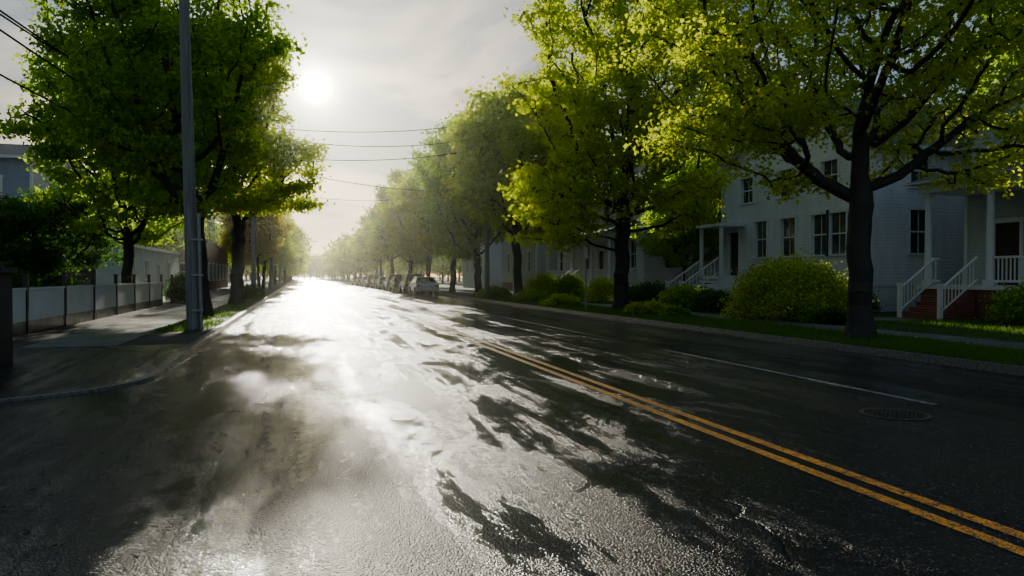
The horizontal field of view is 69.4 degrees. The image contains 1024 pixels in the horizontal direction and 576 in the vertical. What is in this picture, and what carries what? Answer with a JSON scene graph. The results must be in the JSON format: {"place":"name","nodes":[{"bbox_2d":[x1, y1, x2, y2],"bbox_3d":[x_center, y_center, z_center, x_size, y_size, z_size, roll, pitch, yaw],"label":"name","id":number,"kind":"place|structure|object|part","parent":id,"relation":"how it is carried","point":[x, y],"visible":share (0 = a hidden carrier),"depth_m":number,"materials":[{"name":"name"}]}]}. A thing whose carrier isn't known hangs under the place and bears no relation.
{"place":"outdoors","nodes":[
{"label":"outdoors","id":0,"kind":"place"},
{"bbox_2d":[0,157,86,234],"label":"walls","id":1,"kind":"structure","parent":0,"point":[15,175],"depth_m":40.10,"materials":[{"name":"blue paint"}]},
{"bbox_2d":[0,143,93,180],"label":"roof","id":2,"kind":"structure","parent":1,"relation":"on","point":[12,150],"depth_m":41.74,"materials":[{"name":"grey"}]},
{"bbox_2d":[0,344,187,397],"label":"pavement","id":3,"kind":"structure","parent":0,"point":[32,371],"depth_m":11.58,"materials":[{"name":"concrete"}]},
{"bbox_2d":[0,262,17,364],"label":"gate pillar","id":4,"kind":"structure","parent":3,"relation":"on","point":[6,328],"depth_m":12.10,"materials":[{"name":"brick"}]},
{"bbox_2d":[61,242,180,295],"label":"garage building","id":5,"kind":"structure","parent":0,"point":[154,263],"depth_m":43.73,"materials":[{"name":"paint"}]},
{"bbox_2d":[20,280,282,347],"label":"sidewalk","id":6,"kind":"structure","parent":0,"point":[116,334],"depth_m":18.70,"materials":[{"name":"concrete"}]},
{"bbox_2d":[13,278,295,347],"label":"verge","id":7,"kind":"structure","parent":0,"point":[168,337],"depth_m":18.84,"materials":[{"name":"green plant"}]},
{"bbox_2d":[0,190,77,280],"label":"ornamental tree","id":8,"kind":"object","parent":7,"relation":"on","point":[36,249],"visible":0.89,"depth_m":23.27,"materials":[{"name":"green plant"}]},
{"bbox_2d":[20,258,90,286],"bbox_3d":[-17.584,-0.241,27.247,4.141,2.413,4.321,0,1,-16],"label":"shrub","id":9,"kind":"object","parent":7,"relation":"on","point":[56,280],"visible":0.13,"depth_m":27.16,"materials":[{"name":"green plant"}]},
{"bbox_2d":[2,182,135,275],"bbox_3d":[-19.104,-1.807,31.358,5.743,5.458,5.256,0,1,-21],"label":"ornamental tree","id":10,"kind":"object","parent":7,"relation":"on","point":[101,241],"visible":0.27,"depth_m":31.22,"materials":[{"name":"green plant"}]},
{"bbox_2d":[12,273,172,336],"bbox_3d":[-14.105,0.242,26.340,0.130,1.460,24.130,0,1,-16],"label":"panel fence","id":11,"kind":"object","parent":7,"relation":"on","point":[36,309],"visible":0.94,"depth_m":21.55,"materials":[{"name":"paint"}]},
{"bbox_2d":[0,23,240,283],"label":"garden tree","id":12,"kind":"object","parent":7,"relation":"on","point":[53,149],"visible":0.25,"depth_m":28.64,"materials":[{"name":"green plant"}]},
{"bbox_2d":[91,173,204,251],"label":"garden tree","id":13,"kind":"object","parent":7,"relation":"on","point":[178,242],"visible":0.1,"depth_m":60.95,"materials":[{"name":"green plant"}]},
{"bbox_2d":[19,0,307,316],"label":"street tree","id":14,"kind":"object","parent":7,"relation":"on","point":[126,118],"visible":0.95,"depth_m":23.42,"materials":[{"name":"green plant"}]},
{"bbox_2d":[163,271,213,301],"bbox_3d":[-17.508,-0.085,39.739,2.799,1.693,2.618,0,1,-16],"label":"shrub","id":15,"kind":"object","parent":7,"relation":"on","point":[179,291],"visible":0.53,"depth_m":39.07,"materials":[{"name":"green plant"}]},
{"bbox_2d":[179,0,202,330],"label":"utility pole","id":16,"kind":"object","parent":7,"relation":"on","point":[193,265],"visible":0.93,"depth_m":18.72,"materials":[{"name":"grey wood"}]},
{"bbox_2d":[204,209,231,263],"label":"garden tree","id":17,"kind":"object","parent":7,"relation":"on","point":[212,228],"visible":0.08,"depth_m":93.03,"materials":[{"name":"green plant"}]},
{"bbox_2d":[152,17,335,304],"bbox_3d":[-13.517,-6.177,36.445,9.433,14.077,9.590,0,1,-16],"label":"street tree","id":18,"kind":"object","parent":7,"relation":"on","point":[270,189],"visible":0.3,"depth_m":35.45,"materials":[{"name":"green plant"}]},
{"bbox_2d":[213,211,286,261],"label":"street tree","id":19,"kind":"object","parent":7,"relation":"on","point":[269,225],"visible":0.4,"depth_m":54.15,"materials":[{"name":"green plant"}]},
{"bbox_2d":[251,195,255,286],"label":"utility pole","id":20,"kind":"object","parent":7,"relation":"on","point":[253,250],"visible":0.29,"depth_m":45.24,"materials":[{"name":"brown wood"}]},
{"bbox_2d":[214,210,295,287],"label":"street tree","id":21,"kind":"object","parent":7,"relation":"on","point":[285,227],"visible":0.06,"depth_m":62.40,"materials":[{"name":"green plant"}]},
{"bbox_2d":[243,283,269,298],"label":"shrub","id":22,"kind":"object","parent":7,"relation":"on","point":[251,291],"visible":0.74,"depth_m":44.86,"materials":[{"name":"green plant"}]},
{"bbox_2d":[223,217,296,289],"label":"street tree","id":23,"kind":"object","parent":7,"relation":"on","point":[285,251],"visible":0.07,"depth_m":75.80,"materials":[{"name":"green plant"}]},
{"bbox_2d":[270,251,273,289],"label":"utility pole","id":24,"kind":"object","parent":7,"relation":"on","point":[271,275],"visible":0.22,"depth_m":74.10,"materials":[{"name":"grey wood"}]},
{"bbox_2d":[259,216,300,286],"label":"street tree","id":25,"kind":"object","parent":7,"relation":"on","point":[290,257],"visible":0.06,"depth_m":89.86,"materials":[{"name":"green plant"}]},
{"bbox_2d":[279,263,280,285],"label":"utility pole","id":26,"kind":"object","parent":7,"relation":"on","point":[280,274],"visible":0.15,"depth_m":101.99,"materials":[{"name":"grey wood"}]},
{"bbox_2d":[273,212,310,284],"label":"street tree","id":27,"kind":"object","parent":7,"relation":"on","point":[302,233],"visible":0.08,"depth_m":109.38,"materials":[{"name":"green plant"}]},
{"bbox_2d":[164,239,227,289],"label":"brick building","id":28,"kind":"structure","parent":0,"point":[217,269],"depth_m":77.61,"materials":[{"name":"red brick"}]},
{"bbox_2d":[97,277,461,353],"bbox_3d":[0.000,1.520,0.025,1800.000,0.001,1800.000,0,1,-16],"label":"ground","id":29,"kind":"structure","parent":0,"point":[261,277],"depth_m":747.16,"materials":[{"name":"soil"}]},
{"bbox_2d":[0,279,294,401],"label":"kerb","id":30,"kind":"structure","parent":29,"relation":"on","point":[172,361],"depth_m":11.82,"materials":[{"name":"concrete"}]},
{"bbox_2d":[113,222,461,283],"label":"distant trees","id":31,"kind":"object","parent":29,"relation":"on","point":[337,260],"visible":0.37,"depth_m":158.29,"materials":[{"name":"green plant"}]},
{"bbox_2d":[325,279,1023,375],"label":"kerb","id":32,"kind":"structure","parent":29,"relation":"on","point":[972,364],"depth_m":15.47,"materials":[{"name":"concrete"}]},
{"bbox_2d":[462,231,501,288],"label":"walls","id":33,"kind":"structure","parent":0,"point":[468,271],"depth_m":78.76,"materials":[{"name":"concrete"}]},
{"bbox_2d":[0,0,1011,276],"label":"sky","id":34,"kind":"structure","parent":0,"point":[374,66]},
{"bbox_2d":[0,278,1023,575],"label":"road","id":35,"kind":"structure","parent":0,"point":[300,454],"depth_m":6.15,"materials":[{"name":"grey asphalt"}]},
{"bbox_2d":[351,276,357,284],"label":"parked car","id":36,"kind":"object","parent":35,"relation":"on","point":[354,278],"visible":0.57,"depth_m":123.20,"materials":[{"name":"black paint"}]},
{"bbox_2d":[355,276,368,285],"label":"parked car","id":37,"kind":"object","parent":35,"relation":"on","point":[357,281],"visible":0.48,"depth_m":113.84,"materials":[{"name":"silver paint"}]},
{"bbox_2d":[359,276,366,286],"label":"parked car","id":38,"kind":"object","parent":35,"relation":"on","point":[362,281],"visible":0.44,"depth_m":105.17,"materials":[{"name":"white paint"}]},
{"bbox_2d":[364,274,378,286],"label":"parked car","id":39,"kind":"object","parent":35,"relation":"on","point":[367,279],"visible":0.62,"depth_m":96.88,"materials":[{"name":"black paint"}]},
{"bbox_2d":[370,276,378,287],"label":"parked car","id":40,"kind":"object","parent":35,"relation":"on","point":[372,283],"visible":0.48,"depth_m":90.44,"materials":[{"name":"blue paint"}]},
{"bbox_2d":[375,276,385,288],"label":"parked car","id":41,"kind":"object","parent":35,"relation":"on","point":[379,282],"visible":0.52,"depth_m":83.02,"materials":[{"name":"white paint"}]},
{"bbox_2d":[382,274,402,290],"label":"parked car","id":42,"kind":"object","parent":35,"relation":"on","point":[386,281],"visible":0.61,"depth_m":75.95,"materials":[{"name":"white paint"}]},
{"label":"windows","id":43,"kind":"part","parent":42,"relation":"part of","materials":[{"name":"black glass"}]},
{"bbox_2d":[388,277,407,291],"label":"parked car","id":44,"kind":"object","parent":35,"relation":"on","point":[393,282],"visible":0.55,"depth_m":70.06,"materials":[{"name":"black paint"}]},
{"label":"windows","id":45,"kind":"part","parent":44,"relation":"part of","materials":[{"name":"black glass"}]},
{"bbox_2d":[390,415,417,419],"bbox_3d":[-1.141,1.368,7.811,0.300,0.002,0.300,0,1,-16],"label":"valve cover","id":46,"kind":"object","parent":35,"relation":"on","point":[399,417],"visible":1,"depth_m":7.82,"materials":[{"name":"metal"}]},
{"bbox_2d":[398,274,424,292],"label":"parked car","id":47,"kind":"object","parent":35,"relation":"on","point":[403,283],"visible":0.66,"depth_m":63.44,"materials":[{"name":"silver paint"}]},
{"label":"windows","id":48,"kind":"part","parent":47,"relation":"part of","materials":[{"name":"black glass"}]},
{"bbox_2d":[408,277,438,295],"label":"parked car","id":49,"kind":"object","parent":35,"relation":"on","point":[429,284],"visible":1,"depth_m":56.90,"materials":[{"name":"white paint"}]},
{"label":"windows","id":50,"kind":"part","parent":49,"relation":"part of","materials":[{"name":"black glass"}]},
{"bbox_2d":[396,295,615,339],"bbox_3d":[-3.649,0.871,38.504,0.100,0.001,44.000,0,1,-16],"label":"worn lane line","id":51,"kind":"object","parent":35,"relation":"on","point":[520,320],"visible":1,"depth_m":23.79,"materials":[{"name":"white paint"}]},
{"bbox_2d":[0,300,1022,572],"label":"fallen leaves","id":52,"kind":"object","parent":35,"relation":"on","point":[396,378],"visible":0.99,"depth_m":8.51,"materials":[{"name":"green plant"}]},
{"bbox_2d":[312,280,1023,555],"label":"yellow centre line","id":53,"kind":"object","parent":35,"relation":"on","point":[963,528],"visible":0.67,"depth_m":5.84,"materials":[{"name":"paint"}]},
{"bbox_2d":[663,349,934,404],"bbox_3d":[4.005,1.304,11.834,0.110,0.001,6.700,0,1,-16],"label":"white lane line","id":54,"kind":"object","parent":35,"relation":"on","point":[809,379],"visible":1,"depth_m":10.59,"materials":[{"name":"paint"}]},
{"bbox_2d":[858,408,932,419],"bbox_3d":[4.154,1.362,8.028,0.720,0.008,0.720,0,1,-16],"label":"manhole cover","id":55,"kind":"object","parent":35,"relation":"on","point":[895,413],"visible":1,"depth_m":8.00,"materials":[{"name":"metal"}]},
{"bbox_2d":[545,238,610,283],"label":"porch columns","id":56,"kind":"structure","parent":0,"point":[591,261],"depth_m":47.14,"materials":[{"name":"white wood"}]},
{"bbox_2d":[156,278,1023,365],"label":"lawn","id":57,"kind":"structure","parent":0,"point":[458,285],"depth_m":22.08,"materials":[{"name":"plant"}]},
{"bbox_2d":[349,213,396,275],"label":"street tree","id":58,"kind":"object","parent":57,"relation":"on","point":[360,240],"visible":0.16,"depth_m":117.89,"materials":[{"name":"green plant"}]},
{"bbox_2d":[360,202,416,273],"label":"street tree","id":59,"kind":"object","parent":57,"relation":"on","point":[385,254],"visible":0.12,"depth_m":102.15,"materials":[{"name":"green plant"}]},
{"bbox_2d":[362,183,435,273],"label":"street tree","id":60,"kind":"object","parent":57,"relation":"on","point":[381,236],"visible":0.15,"depth_m":86.03,"materials":[{"name":"green plant"}]},
{"bbox_2d":[374,168,463,276],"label":"street tree","id":61,"kind":"object","parent":57,"relation":"on","point":[398,231],"visible":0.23,"depth_m":72.89,"materials":[{"name":"green plant"}]},
{"bbox_2d":[384,153,498,291],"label":"street tree","id":62,"kind":"object","parent":57,"relation":"on","point":[426,241],"visible":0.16,"depth_m":61.57,"materials":[{"name":"green plant"}]},
{"bbox_2d":[404,110,533,294],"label":"street tree","id":63,"kind":"object","parent":57,"relation":"on","point":[448,218],"visible":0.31,"depth_m":52.12,"materials":[{"name":"green plant"}]},
{"bbox_2d":[484,199,489,296],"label":"utility pole","id":64,"kind":"object","parent":57,"relation":"on","point":[487,283],"visible":0.27,"depth_m":46.73,"materials":[{"name":"brown wood"}]},
{"bbox_2d":[0,0,458,200],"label":"overhead wires","id":65,"kind":"object","parent":64,"relation":"attached to","point":[43,41],"visible":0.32,"depth_m":22.95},
{"bbox_2d":[474,285,513,296],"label":"shrub","id":66,"kind":"object","parent":57,"relation":"on","point":[495,291],"visible":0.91,"depth_m":46.88,"materials":[{"name":"green plant"}]},
{"bbox_2d":[438,66,614,296],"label":"street tree","id":67,"kind":"object","parent":57,"relation":"on","point":[481,162],"visible":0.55,"depth_m":41.84,"materials":[{"name":"green plant"}]},
{"bbox_2d":[511,289,548,301],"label":"shrub","id":68,"kind":"object","parent":57,"relation":"on","point":[532,296],"visible":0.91,"depth_m":39.28,"materials":[{"name":"green plant"}]},
{"bbox_2d":[501,228,562,290],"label":"walls","id":69,"kind":"structure","parent":57,"relation":"on","point":[534,263],"depth_m":64.30,"materials":[{"name":"white wood"}]},
{"bbox_2d":[523,270,561,293],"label":"shrub","id":70,"kind":"object","parent":57,"relation":"on","point":[539,281],"visible":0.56,"depth_m":47.86,"materials":[{"name":"green plant"}]},
{"bbox_2d":[539,292,582,305],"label":"shrub","id":71,"kind":"object","parent":57,"relation":"on","point":[560,299],"visible":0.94,"depth_m":34.54,"materials":[{"name":"green plant"}]},
{"bbox_2d":[513,281,613,297],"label":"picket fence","id":72,"kind":"object","parent":57,"relation":"on","point":[542,289],"visible":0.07,"depth_m":56.44,"materials":[{"name":"wood"}]},
{"bbox_2d":[542,270,589,298],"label":"shrub","id":73,"kind":"object","parent":57,"relation":"on","point":[570,284],"visible":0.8,"depth_m":43.05,"materials":[{"name":"green plant"}]},
{"bbox_2d":[584,246,587,309],"bbox_3d":[2.946,-0.378,29.451,0.060,2.600,0.300,0,1,-16],"label":"parking sign","id":74,"kind":"object","parent":57,"relation":"on","point":[585,252],"visible":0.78,"depth_m":29.43,"materials":[{"name":"metal"}]},
{"bbox_2d":[544,219,636,245],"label":"porch roof","id":75,"kind":"structure","parent":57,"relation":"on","point":[612,230],"depth_m":44.79,"materials":[{"name":"grey"}]},
{"bbox_2d":[578,274,613,302],"bbox_3d":[4.795,0.031,38.863,2.525,1.490,2.656,1,1,35],"label":"shrub","id":76,"kind":"object","parent":57,"relation":"on","point":[601,289],"visible":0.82,"depth_m":38.32,"materials":[{"name":"green plant"}]},
{"bbox_2d":[491,0,741,309],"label":"maple tree","id":77,"kind":"object","parent":57,"relation":"on","point":[584,113],"visible":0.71,"depth_m":27.39,"materials":[{"name":"green plant"}]},
{"bbox_2d":[587,130,654,180],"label":"garden tree","id":78,"kind":"object","parent":57,"relation":"on","point":[593,174],"depth_m":62.61,"materials":[{"name":"green plant"}]},
{"bbox_2d":[623,298,669,313],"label":"shrub","id":79,"kind":"object","parent":57,"relation":"on","point":[653,305],"visible":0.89,"depth_m":26.57,"materials":[{"name":"green plant"}]},
{"bbox_2d":[628,278,671,303],"bbox_3d":[6.377,0.194,34.098,2.991,1.320,2.929,0,1,-16],"label":"shrub","id":80,"kind":"object","parent":57,"relation":"on","point":[644,292],"visible":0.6,"depth_m":33.50,"materials":[{"name":"green plant"}]},
{"bbox_2d":[658,304,691,316],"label":"shrub","id":81,"kind":"object","parent":57,"relation":"on","point":[672,310],"visible":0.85,"depth_m":25.01,"materials":[{"name":"green plant"}]},
{"bbox_2d":[630,152,722,289],"bbox_3d":[9.532,-3.322,41.014,6.053,8.166,6.287,0,1,17],"label":"garden tree","id":82,"kind":"object","parent":57,"relation":"on","point":[660,245],"visible":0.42,"depth_m":39.64,"materials":[{"name":"green plant"}]},
{"bbox_2d":[654,280,703,307],"bbox_3d":[7.270,0.272,31.201,2.588,1.258,2.622,1,1,29],"label":"shrub","id":83,"kind":"object","parent":57,"relation":"on","point":[673,295],"visible":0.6,"depth_m":30.75,"materials":[{"name":"green plant"}]},
{"bbox_2d":[684,279,716,300],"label":"steps","id":84,"kind":"structure","parent":57,"relation":"on","point":[711,283],"depth_m":36.67,"materials":[{"name":"concrete"}]},
{"bbox_2d":[665,257,718,288],"bbox_3d":[9.010,-0.365,37.017,2.109,2.329,1.580,0,1,-16],"label":"stair railing","id":85,"kind":"object","parent":84,"relation":"on","point":[692,277],"visible":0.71,"depth_m":36.54,"materials":[{"name":"wood"}]},
{"bbox_2d":[678,287,737,312],"bbox_3d":[7.870,0.444,28.830,2.571,0.989,2.341,0,1,-16],"label":"shrub","id":86,"kind":"object","parent":57,"relation":"on","point":[708,299],"visible":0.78,"depth_m":28.29,"materials":[{"name":"green plant"}]},
{"bbox_2d":[702,276,739,294],"bbox_3d":[10.611,0.092,37.483,1.260,1.400,1.600,0,1,-16],"label":"landing","id":87,"kind":"object","parent":57,"relation":"on","point":[724,281],"visible":0.29,"depth_m":36.67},
{"bbox_2d":[696,223,744,275],"bbox_3d":[10.510,-1.908,37.422,1.450,2.600,2.200,0,1,-16],"label":"entry canopy","id":88,"kind":"object","parent":87,"relation":"on","point":[721,226],"visible":0.93,"depth_m":36.47,"materials":[{"name":"white wood"}]},
{"bbox_2d":[679,71,807,239],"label":"garden tree","id":89,"kind":"object","parent":57,"relation":"on","point":[720,154],"visible":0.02,"depth_m":41.90,"materials":[{"name":"green plant"}]},
{"bbox_2d":[717,247,878,321],"bbox_3d":[9.133,-0.172,24.172,4.987,2.374,4.774,0,1,-16],"label":"round shrub","id":90,"kind":"object","parent":57,"relation":"on","point":[760,293],"visible":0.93,"depth_m":23.15,"materials":[{"name":"green plant"}]},
{"bbox_2d":[786,302,827,322],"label":"shrub","id":91,"kind":"object","parent":57,"relation":"on","point":[807,315],"visible":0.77,"depth_m":21.93,"materials":[{"name":"green plant"}]},
{"bbox_2d":[607,0,1023,338],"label":"maple tree","id":92,"kind":"object","parent":57,"relation":"on","point":[796,114],"visible":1,"depth_m":16.29,"materials":[{"name":"green plant"}]},
{"bbox_2d":[812,303,846,324],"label":"shrub","id":93,"kind":"object","parent":57,"relation":"on","point":[833,314],"visible":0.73,"depth_m":21.14,"materials":[{"name":"green plant"}]},
{"bbox_2d":[843,282,885,312],"bbox_3d":[12.844,0.341,27.825,2.115,1.229,2.020,0,1,12],"label":"shrub","id":94,"kind":"object","parent":57,"relation":"on","point":[876,308],"visible":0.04,"depth_m":27.31,"materials":[{"name":"green plant"}]},
{"bbox_2d":[902,290,974,319],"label":"steps","id":95,"kind":"structure","parent":57,"relation":"on","point":[962,306],"depth_m":23.70,"materials":[{"name":"red brick"}]},
{"bbox_2d":[896,256,977,319],"bbox_3d":[13.873,-0.006,24.163,1.550,2.028,1.780,0,1,-16],"label":"stair railing","id":96,"kind":"object","parent":95,"relation":"on","point":[940,288],"visible":0.98,"depth_m":23.52,"materials":[{"name":"white wood"}]},
{"bbox_2d":[916,284,1022,321],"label":"porch deck","id":97,"kind":"structure","parent":57,"relation":"on","point":[982,290],"depth_m":23.56,"materials":[{"name":"red brick"}]},
{"bbox_2d":[922,186,997,285],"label":"porch columns","id":98,"kind":"structure","parent":97,"relation":"on","point":[990,254],"depth_m":23.32,"materials":[{"name":"white wood"}]},
{"bbox_2d":[902,155,1023,195],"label":"porch roof","id":99,"kind":"structure","parent":98,"relation":"on","point":[924,190],"depth_m":24.95,"materials":[{"name":"grey"}]},
{"bbox_2d":[930,255,1023,282],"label":"porch railing","id":100,"kind":"object","parent":97,"relation":"on","point":[1010,280],"visible":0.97,"depth_m":22.70,"materials":[{"name":"white wood"}]},
{"bbox_2d":[954,2,1023,103],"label":"garden tree","id":101,"kind":"object","parent":57,"relation":"on","point":[1006,58],"visible":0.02,"depth_m":32.48,"materials":[{"name":"green plant"}]},
{"bbox_2d":[973,278,1023,324],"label":"shrub","id":102,"kind":"object","parent":57,"relation":"on","point":[1010,309],"visible":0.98,"depth_m":21.18,"materials":[{"name":"green plant"}]},
{"bbox_2d":[547,269,634,282],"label":"porch railing","id":103,"kind":"object","parent":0,"point":[600,272],"visible":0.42,"depth_m":47.44,"materials":[{"name":"wood"}]},
{"bbox_2d":[563,159,719,295],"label":"walls","id":104,"kind":"structure","parent":0,"point":[647,267],"depth_m":45.10,"materials":[{"name":"wood"}]},
{"bbox_2d":[572,144,706,207],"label":"roof","id":105,"kind":"structure","parent":104,"relation":"on","point":[639,168],"depth_m":52.16,"materials":[{"name":"grey"}]},
{"bbox_2d":[324,278,1023,349],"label":"sidewalk","id":106,"kind":"structure","parent":0,"point":[997,343],"depth_m":18.36,"materials":[{"name":"concrete"}]},
{"bbox_2d":[721,104,964,311],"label":"walls","id":107,"kind":"structure","parent":0,"point":[815,223],"depth_m":30.26,"materials":[{"name":"wood"}]},
{"bbox_2d":[717,93,964,173],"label":"roof","id":108,"kind":"structure","parent":107,"relation":"on","point":[951,146],"depth_m":30.89,"materials":[{"name":"grey"}]},
{"bbox_2d":[881,85,895,99],"bbox_3d":[18.159,-7.748,36.139,0.820,4.120,0.820,0,1,-16],"label":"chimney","id":109,"kind":"object","parent":108,"relation":"on","point":[886,88],"visible":0.11,"depth_m":35.73,"materials":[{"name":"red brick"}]},
{"bbox_2d":[964,80,1023,284],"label":"walls","id":110,"kind":"structure","parent":0,"point":[1009,227],"depth_m":25.34,"materials":[{"name":"white wood"}]},
{"bbox_2d":[947,68,1022,131],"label":"roof","id":111,"kind":"structure","parent":110,"relation":"on","point":[998,94],"depth_m":25.14,"materials":[{"name":"grey"}]}
]}

